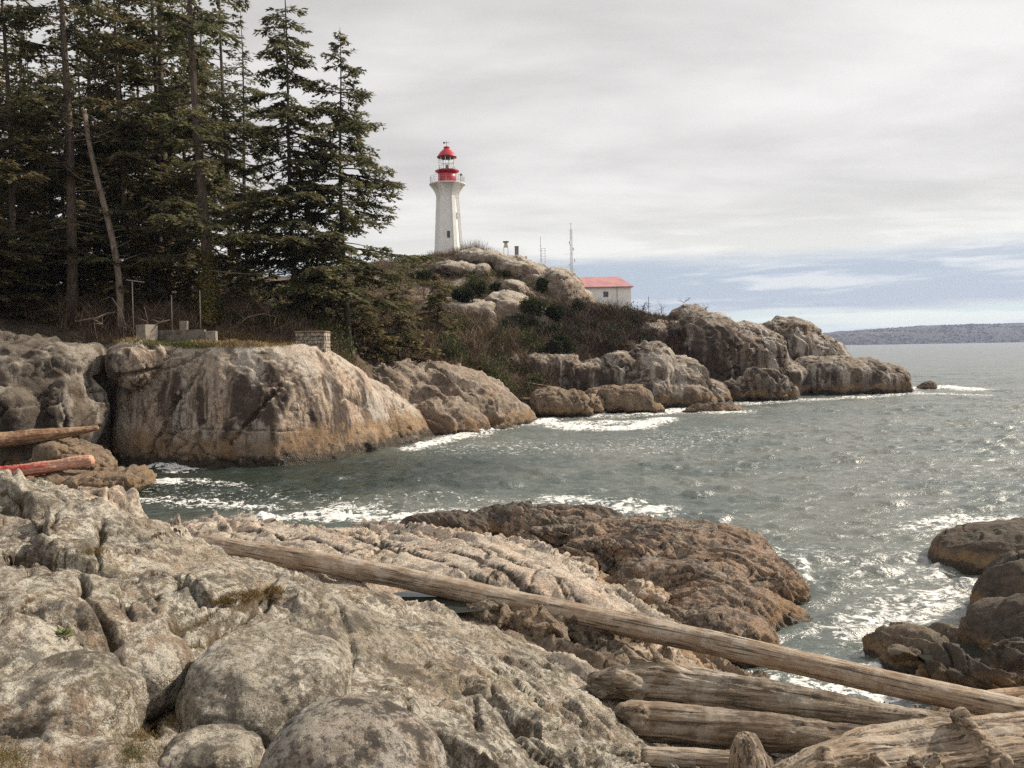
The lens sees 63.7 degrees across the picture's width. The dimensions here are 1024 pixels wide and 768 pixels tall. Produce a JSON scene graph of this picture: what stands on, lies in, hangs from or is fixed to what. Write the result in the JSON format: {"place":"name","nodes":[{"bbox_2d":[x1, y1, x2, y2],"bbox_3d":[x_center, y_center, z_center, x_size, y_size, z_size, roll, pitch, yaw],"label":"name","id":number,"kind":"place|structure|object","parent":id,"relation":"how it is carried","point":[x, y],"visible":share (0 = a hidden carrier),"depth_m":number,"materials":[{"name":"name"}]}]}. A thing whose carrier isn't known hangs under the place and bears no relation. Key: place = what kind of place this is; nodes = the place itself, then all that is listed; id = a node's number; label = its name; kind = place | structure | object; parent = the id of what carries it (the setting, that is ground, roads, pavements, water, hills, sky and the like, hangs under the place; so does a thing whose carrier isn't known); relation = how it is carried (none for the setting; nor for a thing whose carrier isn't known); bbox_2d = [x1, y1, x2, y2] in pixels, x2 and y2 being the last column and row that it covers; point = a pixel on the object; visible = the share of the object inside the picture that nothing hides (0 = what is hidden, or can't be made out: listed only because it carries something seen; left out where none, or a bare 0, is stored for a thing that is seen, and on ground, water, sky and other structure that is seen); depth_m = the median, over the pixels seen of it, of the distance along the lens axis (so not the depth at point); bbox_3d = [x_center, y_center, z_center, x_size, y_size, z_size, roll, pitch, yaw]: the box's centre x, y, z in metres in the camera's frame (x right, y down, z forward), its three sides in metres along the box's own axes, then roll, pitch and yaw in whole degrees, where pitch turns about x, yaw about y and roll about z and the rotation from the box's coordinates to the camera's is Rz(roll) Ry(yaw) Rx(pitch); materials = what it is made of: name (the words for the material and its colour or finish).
{"place":"outdoors","nodes":[
{"label":"outdoors","id":0,"kind":"place"},
{"bbox_2d":[0,680,189,767],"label":"grass","id":1,"kind":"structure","parent":0,"point":[140,731],"depth_m":4.28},
{"bbox_2d":[37,546,288,713],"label":"grass","id":2,"kind":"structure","parent":0,"point":[244,597],"depth_m":6.65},
{"bbox_2d":[0,256,722,402],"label":"ground","id":3,"kind":"structure","parent":0,"point":[27,326],"depth_m":53.06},
{"bbox_2d":[0,234,39,324],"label":"conifer tree","id":4,"kind":"object","parent":3,"relation":"on","point":[6,292],"visible":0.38,"depth_m":50.44,"materials":[{"name":"green plant"}]},
{"bbox_2d":[0,44,52,307],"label":"conifer tree","id":5,"kind":"object","parent":3,"relation":"on","point":[3,84],"visible":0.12,"depth_m":61.94,"materials":[{"name":"green plant"}]},
{"bbox_2d":[0,4,53,302],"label":"conifer tree","id":6,"kind":"object","parent":3,"relation":"on","point":[5,163],"visible":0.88,"depth_m":48.53,"materials":[{"name":"green plant"}]},
{"bbox_2d":[0,218,81,322],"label":"conifer tree","id":7,"kind":"object","parent":3,"relation":"on","point":[36,295],"visible":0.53,"depth_m":51.28,"materials":[{"name":"green plant"}]},
{"bbox_2d":[0,0,105,311],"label":"conifer tree","id":8,"kind":"object","parent":3,"relation":"on","point":[30,47],"visible":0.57,"depth_m":51.66,"materials":[{"name":"green plant"}]},
{"bbox_2d":[0,30,106,293],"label":"conifer tree","id":9,"kind":"object","parent":3,"relation":"on","point":[29,76],"visible":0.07,"depth_m":65.02,"materials":[{"name":"green plant"}]},
{"bbox_2d":[0,328,109,465],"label":"rock cliff","id":10,"kind":"structure","parent":3,"relation":"on","point":[51,382],"depth_m":41.68,"materials":[{"name":"stone"}]},
{"bbox_2d":[0,35,122,302],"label":"conifer tree","id":11,"kind":"object","parent":3,"relation":"on","point":[50,187],"visible":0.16,"depth_m":59.14,"materials":[{"name":"green plant"}]},
{"bbox_2d":[19,0,123,285],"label":"conifer tree","id":12,"kind":"object","parent":3,"relation":"on","point":[46,68],"visible":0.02,"depth_m":82.16,"materials":[{"name":"green plant"}]},
{"bbox_2d":[48,242,115,307],"bbox_3d":[-27.950,-6.793,53.736,4.093,5.033,3.534,-3,3,-43],"label":"conifer tree","id":13,"kind":"object","parent":3,"relation":"on","point":[84,282],"visible":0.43,"depth_m":53.42,"materials":[{"name":"green plant"}]},
{"bbox_2d":[0,0,169,322],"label":"conifer tree","id":14,"kind":"object","parent":3,"relation":"on","point":[70,152],"visible":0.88,"depth_m":51.02,"materials":[{"name":"green plant"}]},
{"bbox_2d":[45,0,143,283],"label":"conifer tree","id":15,"kind":"object","parent":3,"relation":"on","point":[80,68],"visible":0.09,"depth_m":68.76,"materials":[{"name":"green plant"}]},
{"bbox_2d":[57,108,142,331],"bbox_3d":[-25.566,-10.071,50.971,4.303,14.107,4.114,-3,3,-37],"label":"dead tree","id":16,"kind":"object","parent":3,"relation":"on","point":[116,255],"visible":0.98,"depth_m":50.85,"materials":[{"name":"wood"}]},
{"bbox_2d":[40,0,191,297],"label":"conifer tree","id":17,"kind":"object","parent":3,"relation":"on","point":[100,90],"visible":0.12,"depth_m":62.23,"materials":[{"name":"green plant"}]},
{"bbox_2d":[0,283,238,334],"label":"undergrowth","id":18,"kind":"object","parent":3,"relation":"on","point":[103,307],"visible":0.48,"depth_m":51.62,"materials":[{"name":"plant"}]},
{"bbox_2d":[28,0,225,303],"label":"conifer tree","id":19,"kind":"object","parent":3,"relation":"on","point":[118,103],"visible":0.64,"depth_m":54.16,"materials":[{"name":"green plant"}]},
{"bbox_2d":[61,0,250,294],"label":"conifer tree","id":20,"kind":"object","parent":3,"relation":"on","point":[164,155],"visible":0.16,"depth_m":58.97,"materials":[{"name":"green plant"}]},
{"bbox_2d":[122,234,189,314],"bbox_3d":[-23.486,-6.758,53.818,5.002,6.152,4.319,-2,2,-12],"label":"conifer tree","id":21,"kind":"object","parent":3,"relation":"on","point":[151,290],"visible":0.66,"depth_m":53.75,"materials":[{"name":"green plant"}]},
{"bbox_2d":[76,0,238,297],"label":"conifer tree","id":22,"kind":"object","parent":3,"relation":"on","point":[130,76],"visible":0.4,"depth_m":56.30,"materials":[{"name":"green plant"}]},
{"bbox_2d":[0,304,352,362],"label":"undergrowth","id":23,"kind":"object","parent":3,"relation":"on","point":[110,333],"visible":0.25,"depth_m":51.38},
{"bbox_2d":[165,259,201,304],"bbox_3d":[-22.039,-6.250,55.953,3.195,4.550,3.700,-1,2,3],"label":"conifer tree","id":24,"kind":"object","parent":3,"relation":"on","point":[185,263],"visible":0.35,"depth_m":55.77,"materials":[{"name":"green plant"}]},
{"bbox_2d":[114,0,258,297],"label":"conifer tree","id":25,"kind":"object","parent":3,"relation":"on","point":[183,153],"visible":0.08,"depth_m":67.31,"materials":[{"name":"green plant"}]},
{"bbox_2d":[122,0,283,325],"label":"conifer tree","id":26,"kind":"object","parent":3,"relation":"on","point":[191,128],"visible":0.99,"depth_m":52.03,"materials":[{"name":"green plant"}]},
{"bbox_2d":[194,249,219,323],"bbox_3d":[-19.494,-6.200,52.831,1.704,4.829,1.654,-1,2,0],"label":"ivy","id":27,"kind":"object","parent":26,"relation":"attached to","point":[203,292],"visible":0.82,"depth_m":52.36,"materials":[{"name":"green plant"}]},
{"bbox_2d":[43,284,364,365],"bbox_3d":[-36.497,-5.059,71.352,53.308,10.060,39.054,-1,2,0],"label":"ground cover","id":28,"kind":"object","parent":3,"relation":"on","point":[343,339],"visible":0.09,"depth_m":54.36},
{"bbox_2d":[178,2,255,290],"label":"conifer tree","id":29,"kind":"object","parent":3,"relation":"on","point":[208,154],"visible":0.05,"depth_m":77.54,"materials":[{"name":"green plant"}]},
{"bbox_2d":[192,0,299,289],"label":"conifer tree","id":30,"kind":"object","parent":3,"relation":"on","point":[245,108],"visible":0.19,"depth_m":73.45,"materials":[{"name":"green plant"}]},
{"bbox_2d":[205,12,286,289],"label":"conifer tree","id":31,"kind":"object","parent":3,"relation":"on","point":[242,93],"visible":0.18,"depth_m":81.14,"materials":[{"name":"green plant"}]},
{"bbox_2d":[105,339,436,467],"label":"rock cliff","id":32,"kind":"structure","parent":3,"relation":"on","point":[250,406],"depth_m":44.76,"materials":[{"name":"stone"}]},
{"bbox_2d":[136,325,157,340],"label":"concrete block","id":33,"kind":"structure","parent":32,"relation":"on","point":[149,332],"depth_m":46.63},
{"bbox_2d":[127,339,213,348],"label":"grass","id":34,"kind":"structure","parent":32,"relation":"on","point":[167,342],"depth_m":45.44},
{"bbox_2d":[158,330,217,342],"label":"concrete wall","id":35,"kind":"structure","parent":32,"relation":"on","point":[178,335],"depth_m":47.20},
{"bbox_2d":[100,330,296,347],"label":"grass","id":36,"kind":"structure","parent":32,"relation":"on","point":[229,340],"depth_m":46.79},
{"bbox_2d":[294,331,330,352],"bbox_3d":[-11.897,-2.421,49.264,1.837,1.461,1.460,-1,2,0],"label":"stone pedestal","id":37,"kind":"object","parent":32,"relation":"on","point":[320,340],"visible":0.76,"depth_m":48.55,"materials":[{"name":"stone"}]},
{"bbox_2d":[209,0,372,318],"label":"conifer tree","id":38,"kind":"object","parent":3,"relation":"on","point":[287,113],"visible":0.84,"depth_m":53.98,"materials":[{"name":"green plant"}]},
{"bbox_2d":[216,279,373,375],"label":"undergrowth","id":39,"kind":"object","parent":3,"relation":"on","point":[240,305],"visible":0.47,"depth_m":54.40,"materials":[{"name":"plant"}]},
{"bbox_2d":[286,253,359,336],"bbox_3d":[-13.738,-7.089,59.748,6.217,7.646,5.368,-1,2,7],"label":"conifer tree","id":40,"kind":"object","parent":3,"relation":"on","point":[337,315],"visible":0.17,"depth_m":59.80,"materials":[{"name":"green plant"}]},
{"bbox_2d":[238,31,440,355],"bbox_3d":[-12.623,-13.007,56.640,11.431,22.509,12.380,1,3,42],"label":"conifer tree","id":41,"kind":"object","parent":3,"relation":"on","point":[345,123],"visible":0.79,"depth_m":55.89,"materials":[{"name":"green plant"}]},
{"bbox_2d":[336,272,402,364],"bbox_3d":[-11.288,-4.876,61.849,5.890,7.243,5.086,-2,3,-27],"label":"conifer tree","id":42,"kind":"object","parent":3,"relation":"on","point":[367,352],"visible":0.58,"depth_m":61.25,"materials":[{"name":"green plant"}]},
{"bbox_2d":[366,271,444,363],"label":"conifer tree","id":43,"kind":"object","parent":3,"relation":"on","point":[410,340],"visible":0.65,"depth_m":65.05,"materials":[{"name":"green plant"}]},
{"bbox_2d":[416,273,463,340],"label":"conifer tree","id":44,"kind":"object","parent":3,"relation":"on","point":[438,309],"visible":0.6,"depth_m":77.79,"materials":[{"name":"green plant"}]},
{"bbox_2d":[429,141,465,253],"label":"lighthouse","id":45,"kind":"object","parent":3,"relation":"on","point":[447,187],"visible":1,"depth_m":122.36,"materials":[{"name":"paint"}]},
{"bbox_2d":[339,290,564,406],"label":"undergrowth","id":46,"kind":"object","parent":3,"relation":"on","point":[476,333],"visible":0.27,"depth_m":79.71,"materials":[{"name":"plant"}]},
{"bbox_2d":[432,260,475,275],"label":"rock outcrop","id":47,"kind":"object","parent":3,"relation":"on","point":[448,267],"visible":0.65,"depth_m":108.68,"materials":[{"name":"stone"}]},
{"bbox_2d":[372,356,536,434],"bbox_3d":[-6.177,2.679,65.491,17.453,9.881,15.592,-1,2,0],"label":"rock slab","id":48,"kind":"object","parent":3,"relation":"on","point":[446,398],"visible":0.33,"depth_m":61.18,"materials":[{"name":"stone"}]},
{"bbox_2d":[347,255,566,327],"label":"ground cover","id":49,"kind":"object","parent":3,"relation":"on","point":[425,283],"visible":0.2,"depth_m":105.95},
{"bbox_2d":[419,297,498,320],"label":"rock outcrop","id":50,"kind":"object","parent":3,"relation":"on","point":[482,304],"visible":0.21,"depth_m":92.70,"materials":[{"name":"stone"}]},
{"bbox_2d":[348,251,573,328],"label":"undergrowth","id":51,"kind":"object","parent":3,"relation":"on","point":[387,263],"visible":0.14,"depth_m":107.11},
{"bbox_2d":[455,247,547,279],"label":"rock outcrop","id":52,"kind":"object","parent":3,"relation":"on","point":[519,266],"visible":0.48,"depth_m":112.14,"materials":[{"name":"stone"}]},
{"bbox_2d":[484,290,555,324],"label":"rock outcrop","id":53,"kind":"object","parent":3,"relation":"on","point":[506,301],"visible":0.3,"depth_m":93.72,"materials":[{"name":"stone"}]},
{"bbox_2d":[520,267,584,301],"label":"rock outcrop","id":54,"kind":"object","parent":3,"relation":"on","point":[563,281],"visible":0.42,"depth_m":108.12,"materials":[{"name":"stone"}]},
{"bbox_2d":[523,351,603,391],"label":"rock outcrop","id":55,"kind":"object","parent":3,"relation":"on","point":[574,371],"visible":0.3,"depth_m":80.82,"materials":[{"name":"stone"}]},
{"bbox_2d":[546,331,577,353],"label":"bush","id":56,"kind":"object","parent":55,"relation":"on","point":[560,339],"visible":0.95,"depth_m":83.82,"materials":[{"name":"green plant"}]},
{"bbox_2d":[471,286,690,362],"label":"ground cover","id":57,"kind":"object","parent":3,"relation":"on","point":[612,327],"visible":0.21,"depth_m":91.56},
{"bbox_2d":[517,296,546,317],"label":"bush","id":58,"kind":"object","parent":57,"relation":"on","point":[532,304],"visible":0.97,"depth_m":92.75,"materials":[{"name":"green plant"}]},
{"bbox_2d":[579,277,633,307],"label":"house","id":59,"kind":"structure","parent":3,"relation":"on","point":[605,288],"depth_m":141.94,"materials":[{"name":"paint"}]},
{"bbox_2d":[592,350,638,385],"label":"rock outcrop","id":60,"kind":"object","parent":3,"relation":"on","point":[618,367],"visible":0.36,"depth_m":81.46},
{"bbox_2d":[629,340,732,407],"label":"rock outcrop","id":61,"kind":"object","parent":3,"relation":"on","point":[668,378],"visible":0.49,"depth_m":81.63,"materials":[{"name":"stone"}]},
{"bbox_2d":[669,303,708,319],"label":"boulder","id":62,"kind":"object","parent":3,"relation":"on","point":[686,310],"visible":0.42,"depth_m":110.03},
{"bbox_2d":[640,311,811,394],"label":"rock outcrop","id":63,"kind":"object","parent":3,"relation":"on","point":[724,347],"visible":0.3,"depth_m":95.26,"materials":[{"name":"stone"}]},
{"bbox_2d":[723,366,799,401],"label":"boulder","id":64,"kind":"object","parent":3,"relation":"on","point":[755,383],"visible":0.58,"depth_m":87.98,"materials":[{"name":"stone"}]},
{"bbox_2d":[759,315,851,360],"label":"rock outcrop","id":65,"kind":"object","parent":3,"relation":"on","point":[802,337],"visible":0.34,"depth_m":112.92,"materials":[{"name":"stone"}]},
{"bbox_2d":[0,468,1023,767],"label":"shore","id":66,"kind":"structure","parent":0,"point":[470,690],"depth_m":7.44,"materials":[{"name":"stone"}]},
{"bbox_2d":[0,649,149,737],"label":"boulder","id":67,"kind":"object","parent":66,"relation":"on","point":[72,692],"visible":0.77,"depth_m":4.34,"materials":[{"name":"stone"}]},
{"bbox_2d":[113,630,193,721],"bbox_3d":[-2.212,1.772,5.034,0.446,0.496,0.626,-1,2,0],"label":"boulder","id":68,"kind":"object","parent":66,"relation":"on","point":[155,660],"visible":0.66,"depth_m":4.87,"materials":[{"name":"stone"}]},
{"bbox_2d":[158,724,264,767],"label":"boulder","id":69,"kind":"object","parent":66,"relation":"on","point":[221,746],"visible":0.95,"depth_m":4.22,"materials":[{"name":"stone"}]},
{"bbox_2d":[175,619,353,748],"bbox_3d":[-1.546,2.042,5.139,1.077,0.965,1.201,-1,2,0],"label":"boulder","id":70,"kind":"object","parent":66,"relation":"on","point":[265,680],"visible":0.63,"depth_m":4.78,"materials":[{"name":"stone"}]},
{"bbox_2d":[258,694,446,767],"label":"boulder","id":71,"kind":"object","parent":66,"relation":"on","point":[355,731],"visible":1,"depth_m":3.82,"materials":[{"name":"stone"}]},
{"bbox_2d":[393,591,500,612],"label":"tide pool","id":72,"kind":"structure","parent":66,"relation":"on","point":[457,606],"depth_m":14.88,"materials":[{"name":"grey liquid"}]},
{"bbox_2d":[464,598,525,630],"bbox_3d":[-0.202,4.155,14.466,1.424,0.916,1.088,0,3,25],"label":"rock chunk","id":73,"kind":"object","parent":66,"relation":"on","point":[502,618],"visible":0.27,"depth_m":14.18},
{"bbox_2d":[513,604,570,642],"bbox_3d":[0.509,4.232,13.982,1.123,0.983,0.960,0,2,15],"label":"rock chunk","id":74,"kind":"object","parent":66,"relation":"on","point":[536,623],"visible":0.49,"depth_m":13.77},
{"bbox_2d":[566,615,616,645],"bbox_3d":[1.239,4.384,14.050,1.081,1.045,0.910,-1,2,0],"label":"rock chunk","id":75,"kind":"object","parent":66,"relation":"on","point":[578,633],"visible":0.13,"depth_m":13.79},
{"bbox_2d":[195,534,1023,715],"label":"driftwood log","id":76,"kind":"object","parent":66,"relation":"on","point":[908,687],"visible":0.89,"depth_m":13.36,"materials":[{"name":"wood"}]},
{"bbox_2d":[592,637,637,652],"bbox_3d":[1.716,4.535,13.569,0.869,0.823,0.757,-1,2,0],"label":"rock chunk","id":77,"kind":"object","parent":66,"relation":"on","point":[599,643],"visible":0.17,"depth_m":13.46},
{"bbox_2d":[641,746,773,767],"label":"driftwood log","id":78,"kind":"object","parent":66,"relation":"on","point":[665,757],"visible":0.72,"depth_m":6.90,"materials":[{"name":"wood"}]},
{"bbox_2d":[614,700,866,753],"bbox_3d":[2.583,3.619,8.642,3.001,0.458,0.448,-1,2,11],"label":"driftwood log","id":79,"kind":"object","parent":66,"relation":"on","point":[687,725],"visible":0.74,"depth_m":8.58,"materials":[{"name":"wood"}]},
{"bbox_2d":[727,731,770,767],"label":"driftwood stump","id":80,"kind":"object","parent":66,"relation":"on","point":[747,750],"visible":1,"depth_m":6.21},
{"bbox_2d":[585,644,949,724],"bbox_3d":[2.887,3.447,9.393,4.101,0.677,0.588,0,2,13],"label":"driftwood log","id":81,"kind":"object","parent":66,"relation":"on","point":[659,677],"visible":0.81,"depth_m":9.33,"materials":[{"name":"wood"}]},
{"bbox_2d":[771,707,1023,767],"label":"driftwood log","id":82,"kind":"object","parent":66,"relation":"on","point":[961,737],"visible":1,"depth_m":6.78,"materials":[{"name":"wood"}]},
{"bbox_2d":[862,621,960,673],"bbox_3d":[8.041,5.335,15.789,2.512,1.502,2.249,-1,2,0],"label":"boulder","id":83,"kind":"object","parent":66,"relation":"on","point":[899,647],"visible":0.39,"depth_m":15.51,"materials":[{"name":"stone"}]},
{"bbox_2d":[919,643,984,659],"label":"tide pool","id":84,"kind":"structure","parent":66,"relation":"on","point":[972,651],"depth_m":15.09,"materials":[{"name":"grey liquid"}]},
{"bbox_2d":[916,636,1023,689],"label":"boulder","id":85,"kind":"object","parent":66,"relation":"on","point":[999,664],"visible":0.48,"depth_m":13.77,"materials":[{"name":"stone"}]},
{"bbox_2d":[958,550,1023,649],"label":"rock outcrop","id":86,"kind":"object","parent":66,"relation":"on","point":[995,612],"visible":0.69,"depth_m":15.69,"materials":[{"name":"stone"}]},
{"bbox_2d":[0,0,1023,332],"label":"sky","id":87,"kind":"structure","parent":0,"point":[833,165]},
{"bbox_2d":[117,342,1023,708],"bbox_3d":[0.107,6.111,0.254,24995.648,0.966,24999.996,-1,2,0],"label":"water","id":88,"kind":"structure","parent":0,"point":[849,508],"depth_m":37.54,"materials":[{"name":"liquid"}]},
{"bbox_2d":[19,438,117,470],"bbox_3d":[-21.270,3.577,39.277,5.004,2.116,3.198,0,3,17],"label":"boulder","id":89,"kind":"object","parent":88,"relation":"on","point":[54,449],"visible":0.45,"depth_m":38.15,"materials":[{"name":"stone"}]},
{"bbox_2d":[0,426,98,447],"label":"driftwood log","id":90,"kind":"object","parent":89,"relation":"on","point":[19,437],"visible":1,"depth_m":38.07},
{"bbox_2d":[25,464,156,491],"bbox_3d":[-20.025,4.169,35.574,8.965,1.056,4.324,-2,2,-14],"label":"rock slab","id":91,"kind":"object","parent":88,"relation":"on","point":[139,478],"visible":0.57,"depth_m":34.76,"materials":[{"name":"stone"}]},
{"bbox_2d":[0,455,94,475],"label":"driftwood log","id":92,"kind":"object","parent":91,"relation":"on","point":[51,466],"visible":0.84,"depth_m":34.89,"materials":[{"name":"red paint"}]},
{"bbox_2d":[399,501,623,535],"bbox_3d":[-0.012,4.658,26.378,7.435,1.741,2.207,-1,2,0],"label":"rock ledge","id":93,"kind":"object","parent":88,"relation":"on","point":[492,519],"visible":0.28,"depth_m":25.93,"materials":[{"name":"stone"}]},
{"bbox_2d":[529,386,589,417],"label":"boulder","id":94,"kind":"object","parent":88,"relation":"on","point":[551,401],"visible":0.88,"depth_m":71.45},
{"bbox_2d":[577,385,608,416],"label":"boulder","id":95,"kind":"object","parent":88,"relation":"on","point":[596,404],"visible":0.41,"depth_m":72.62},
{"bbox_2d":[597,384,664,412],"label":"boulder","id":96,"kind":"object","parent":88,"relation":"on","point":[633,398],"visible":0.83,"depth_m":73.51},
{"bbox_2d":[623,578,670,604],"bbox_3d":[2.870,4.669,17.824,1.083,0.926,0.758,0,3,21],"label":"rock chunk","id":97,"kind":"object","parent":88,"relation":"on","point":[648,592],"visible":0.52,"depth_m":17.61,"materials":[{"name":"beige stone"}]},
{"bbox_2d":[516,523,779,668],"bbox_3d":[3.260,4.761,19.908,3.132,1.789,9.267,-2,3,-25],"label":"rock ledge","id":98,"kind":"object","parent":88,"relation":"on","point":[621,558],"visible":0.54,"depth_m":19.28,"materials":[{"name":"stone"}]},
{"bbox_2d":[499,506,812,630],"bbox_3d":[4.261,5.055,22.439,6.017,2.562,11.478,-2,3,-23],"label":"rock outcrop","id":99,"kind":"object","parent":88,"relation":"on","point":[776,594],"visible":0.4,"depth_m":20.05,"materials":[{"name":"stone"}]},
{"bbox_2d":[656,604,697,624],"bbox_3d":[3.277,4.855,16.689,1.050,0.741,0.752,0,3,30],"label":"rock chunk","id":100,"kind":"object","parent":88,"relation":"on","point":[679,614],"visible":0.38,"depth_m":16.50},
{"bbox_2d":[682,402,742,412],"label":"boulder","id":101,"kind":"object","parent":88,"relation":"on","point":[719,406],"visible":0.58,"depth_m":74.91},
{"bbox_2d":[795,355,913,394],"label":"rock outcrop","id":102,"kind":"object","parent":88,"relation":"on","point":[840,375],"visible":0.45,"depth_m":97.08,"materials":[{"name":"stone"}]},
{"bbox_2d":[928,517,1023,574],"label":"rock outcrop","id":103,"kind":"object","parent":88,"relation":"on","point":[974,548],"visible":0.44,"depth_m":21.78,"materials":[{"name":"stone"}]},
{"bbox_2d":[824,323,1023,344],"bbox_3d":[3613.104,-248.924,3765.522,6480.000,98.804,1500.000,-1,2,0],"label":"hill","id":104,"kind":"structure","parent":0,"point":[963,329],"depth_m":3128.14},
{"bbox_2d":[823,323,1023,344],"bbox_3d":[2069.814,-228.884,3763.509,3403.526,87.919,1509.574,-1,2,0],"label":"forest","id":105,"kind":"object","parent":104,"relation":"on","point":[922,342],"visible":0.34,"depth_m":3148.18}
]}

